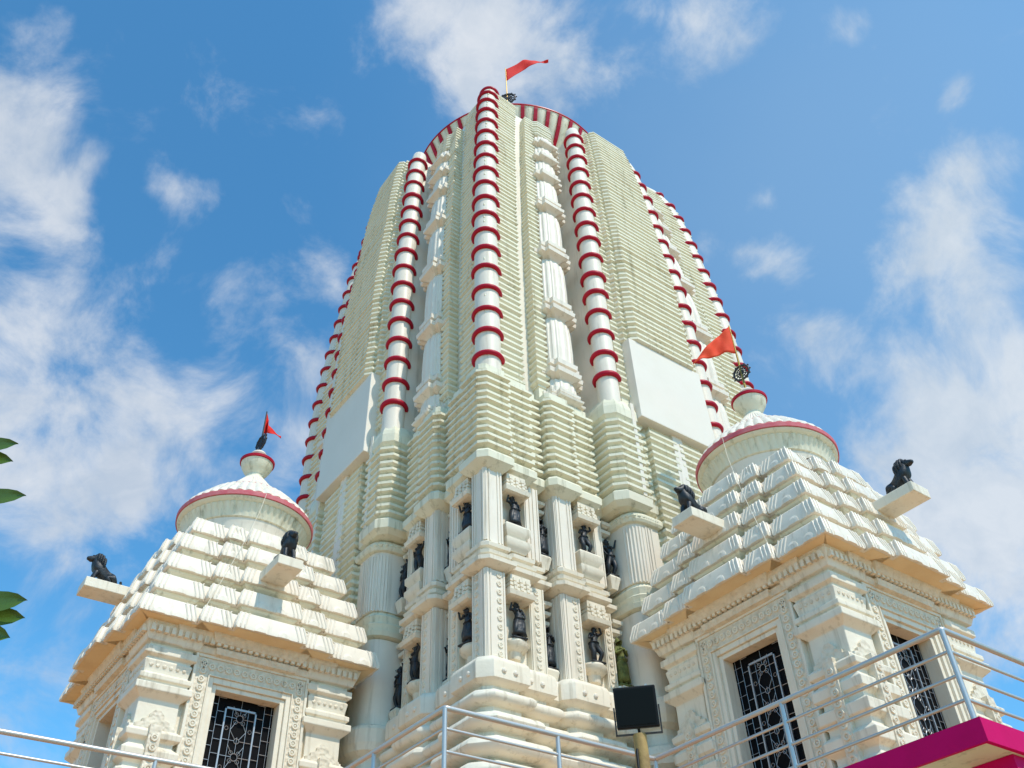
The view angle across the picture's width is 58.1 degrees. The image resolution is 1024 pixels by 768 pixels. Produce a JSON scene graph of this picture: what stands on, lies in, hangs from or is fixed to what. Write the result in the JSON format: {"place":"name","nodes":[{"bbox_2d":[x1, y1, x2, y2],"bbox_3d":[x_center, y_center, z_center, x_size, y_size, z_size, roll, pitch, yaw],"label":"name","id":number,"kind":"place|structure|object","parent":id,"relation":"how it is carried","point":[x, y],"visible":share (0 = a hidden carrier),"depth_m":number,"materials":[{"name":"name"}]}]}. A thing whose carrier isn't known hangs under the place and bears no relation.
{"place":"outdoors","nodes":[
{"label":"outdoors","id":0,"kind":"place"},
{"bbox_2d":[0,0,1023,767],"label":"sky","id":1,"kind":"structure","parent":0,"point":[189,189],"materials":[{"name":"blue"}]},
{"label":"ground","id":2,"kind":"structure","parent":0,"visible":0},
{"bbox_2d":[0,438,27,639],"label":"leafy tree","id":3,"kind":"object","parent":2,"relation":"on","point":[8,602],"visible":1,"depth_m":5.60,"materials":[{"name":"green plant"}]},
{"bbox_2d":[613,683,662,767],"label":"floodlight","id":4,"kind":"object","parent":2,"relation":"on","point":[637,707],"visible":1,"depth_m":7.44,"materials":[{"name":"black metal"}]},
{"bbox_2d":[844,716,1023,767],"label":"terrace ledge","id":5,"kind":"object","parent":2,"relation":"on","point":[979,742],"visible":1,"depth_m":8.40,"materials":[{"name":"pink paint"}]},
{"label":"terrace floor","id":6,"kind":"structure","parent":5,"relation":"on","visible":0},
{"bbox_2d":[59,450,379,767],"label":"side shrine","id":7,"kind":"object","parent":6,"relation":"on","point":[222,638],"visible":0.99,"depth_m":14.64,"materials":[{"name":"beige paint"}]},
{"bbox_2d":[87,553,121,584],"bbox_3d":[-6.949,3.182,15.697,0.658,0.563,0.318,24,-48,-27],"label":"lion statue","id":8,"kind":"object","parent":7,"relation":"on","point":[100,570],"visible":0.88,"depth_m":15.60,"materials":[{"name":"black stone"}]},
{"bbox_2d":[77,662,131,767],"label":"window","id":9,"kind":"structure","parent":7,"relation":"in","point":[105,715],"depth_m":14.60,"materials":[{"name":"beige stone"}]},
{"bbox_2d":[172,652,308,767],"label":"window","id":10,"kind":"structure","parent":7,"relation":"in","point":[236,715],"depth_m":14.15,"materials":[{"name":"beige stone"}]},
{"bbox_2d":[255,411,280,449],"bbox_3d":[-5.140,1.010,19.386,0.519,1.120,0.311,-3,-41,0],"label":"pennant flag","id":11,"kind":"object","parent":7,"relation":"on","point":[262,440],"visible":0.96,"depth_m":19.32,"materials":[{"name":"fabric"}]},
{"bbox_2d":[273,530,298,558],"bbox_3d":[-3.757,2.755,15.371,0.318,0.563,0.658,24,-48,-27],"label":"lion statue","id":12,"kind":"object","parent":7,"relation":"on","point":[289,541],"visible":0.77,"depth_m":15.26,"materials":[{"name":"black stone"}]},
{"bbox_2d":[0,627,1023,767],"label":"steel railing","id":13,"kind":"object","parent":6,"relation":"on","point":[943,632],"visible":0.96,"depth_m":9.96,"materials":[{"name":"silver metal"}]},
{"bbox_2d":[296,86,753,767],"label":"temple tower","id":14,"kind":"structure","parent":6,"relation":"on","point":[534,318],"depth_m":18.84,"materials":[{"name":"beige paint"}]},
{"bbox_2d":[390,663,402,710],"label":"statue","id":15,"kind":"object","parent":14,"relation":"on","point":[397,695],"visible":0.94,"depth_m":15.74,"materials":[{"name":"black stone"}]},
{"bbox_2d":[396,559,407,600],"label":"statue","id":16,"kind":"object","parent":14,"relation":"on","point":[403,587],"visible":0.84,"depth_m":17.11,"materials":[{"name":"black stone"}]},
{"bbox_2d":[407,643,419,683],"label":"statue","id":17,"kind":"object","parent":14,"relation":"on","point":[414,662],"visible":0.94,"depth_m":15.53,"materials":[{"name":"black stone"}]},
{"bbox_2d":[413,541,424,572],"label":"statue","id":18,"kind":"object","parent":14,"relation":"on","point":[418,558],"visible":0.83,"depth_m":16.90,"materials":[{"name":"black stone"}]},
{"bbox_2d":[443,638,447,680],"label":"statue","id":19,"kind":"object","parent":14,"relation":"on","point":[446,649],"visible":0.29,"depth_m":14.93,"materials":[{"name":"black stone"}]},
{"bbox_2d":[444,537,448,568],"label":"statue","id":20,"kind":"object","parent":14,"relation":"on","point":[448,553],"visible":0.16,"depth_m":16.25,"materials":[{"name":"black stone"}]},
{"bbox_2d":[458,608,471,647],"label":"statue","id":21,"kind":"object","parent":14,"relation":"on","point":[466,635],"visible":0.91,"depth_m":14.51,"materials":[{"name":"black stone"}]},
{"bbox_2d":[458,503,471,533],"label":"statue","id":22,"kind":"object","parent":14,"relation":"on","point":[467,517],"visible":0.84,"depth_m":15.89,"materials":[{"name":"black stone"}]},
{"bbox_2d":[506,495,522,526],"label":"statue","id":23,"kind":"object","parent":14,"relation":"on","point":[514,513],"visible":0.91,"depth_m":15.84,"materials":[{"name":"black stone"}]},
{"bbox_2d":[509,602,527,640],"bbox_3d":[0.086,3.739,14.530,0.313,0.645,0.173,18,-45,-22],"label":"statue","id":24,"kind":"object","parent":14,"relation":"on","point":[519,628],"visible":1,"depth_m":14.46,"materials":[{"name":"black stone"}]},
{"bbox_2d":[501,59,547,102],"bbox_3d":[0.480,-11.401,35.800,2.136,4.572,0.204,-2,-41,-1],"label":"pennant flag","id":25,"kind":"object","parent":14,"relation":"attached to","point":[514,70],"visible":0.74,"depth_m":36.85,"materials":[{"name":"red fabric"}]},
{"bbox_2d":[539,518,550,556],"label":"statue","id":26,"kind":"object","parent":14,"relation":"on","point":[543,541],"visible":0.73,"depth_m":16.13,"materials":[{"name":"black stone"}]},
{"bbox_2d":[545,625,558,670],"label":"statue","id":27,"kind":"object","parent":14,"relation":"on","point":[550,639],"visible":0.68,"depth_m":14.77,"materials":[{"name":"black stone"}]},
{"bbox_2d":[578,525,594,553],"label":"statue","id":28,"kind":"object","parent":14,"relation":"on","point":[584,541],"visible":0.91,"depth_m":16.57,"materials":[{"name":"black stone"}]},
{"bbox_2d":[588,627,606,664],"bbox_3d":[1.387,4.327,15.296,0.310,0.690,0.181,20,-46,-24],"label":"statue","id":29,"kind":"object","parent":14,"relation":"on","point":[595,648],"visible":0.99,"depth_m":15.21,"materials":[{"name":"black stone"}]},
{"bbox_2d":[603,539,619,576],"bbox_3d":[1.774,3.181,16.823,0.323,0.820,0.213,19,-46,-22],"label":"statue","id":30,"kind":"object","parent":14,"relation":"on","point":[610,560],"visible":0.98,"depth_m":16.76,"materials":[{"name":"black stone"}]},
{"bbox_2d":[614,638,632,686],"bbox_3d":[1.840,4.675,15.484,0.286,0.905,0.264,22,-47,-25],"label":"statue","id":31,"kind":"object","parent":14,"relation":"on","point":[622,667],"visible":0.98,"depth_m":15.39,"materials":[{"name":"stone"}]},
{"bbox_2d":[629,387,1012,767],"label":"side shrine","id":32,"kind":"object","parent":6,"relation":"on","point":[797,557],"visible":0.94,"depth_m":13.56,"materials":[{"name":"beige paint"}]},
{"bbox_2d":[674,484,706,512],"bbox_3d":[2.861,1.898,14.729,0.658,0.563,0.318,24,-48,-27],"label":"lion statue","id":33,"kind":"object","parent":32,"relation":"on","point":[686,495],"visible":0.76,"depth_m":14.64,"materials":[{"name":"black stone"}]},
{"bbox_2d":[693,326,750,387],"bbox_3d":[4.189,-0.500,18.668,1.093,1.820,0.294,-5,-41,3],"label":"pennant flag","id":34,"kind":"object","parent":32,"relation":"on","point":[721,343],"visible":1,"depth_m":18.75,"materials":[{"name":"red fabric"}]},
{"bbox_2d":[695,590,837,767],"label":"window","id":35,"kind":"structure","parent":32,"relation":"in","point":[755,660],"depth_m":13.24,"materials":[{"name":"beige stone"}]},
{"bbox_2d":[885,459,913,493],"bbox_3d":[6.042,1.482,14.415,0.318,0.563,0.658,24,-48,-27],"label":"lion statue","id":36,"kind":"object","parent":32,"relation":"on","point":[901,471],"visible":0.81,"depth_m":14.31,"materials":[{"name":"black stone"}]},
{"bbox_2d":[861,582,977,738],"bbox_3d":[5.692,4.435,12.663,1.890,3.105,0.385,24,-48,-27],"label":"window","id":37,"kind":"structure","parent":32,"relation":"in","point":[901,621],"depth_m":13.13,"materials":[{"name":"beige stone"}]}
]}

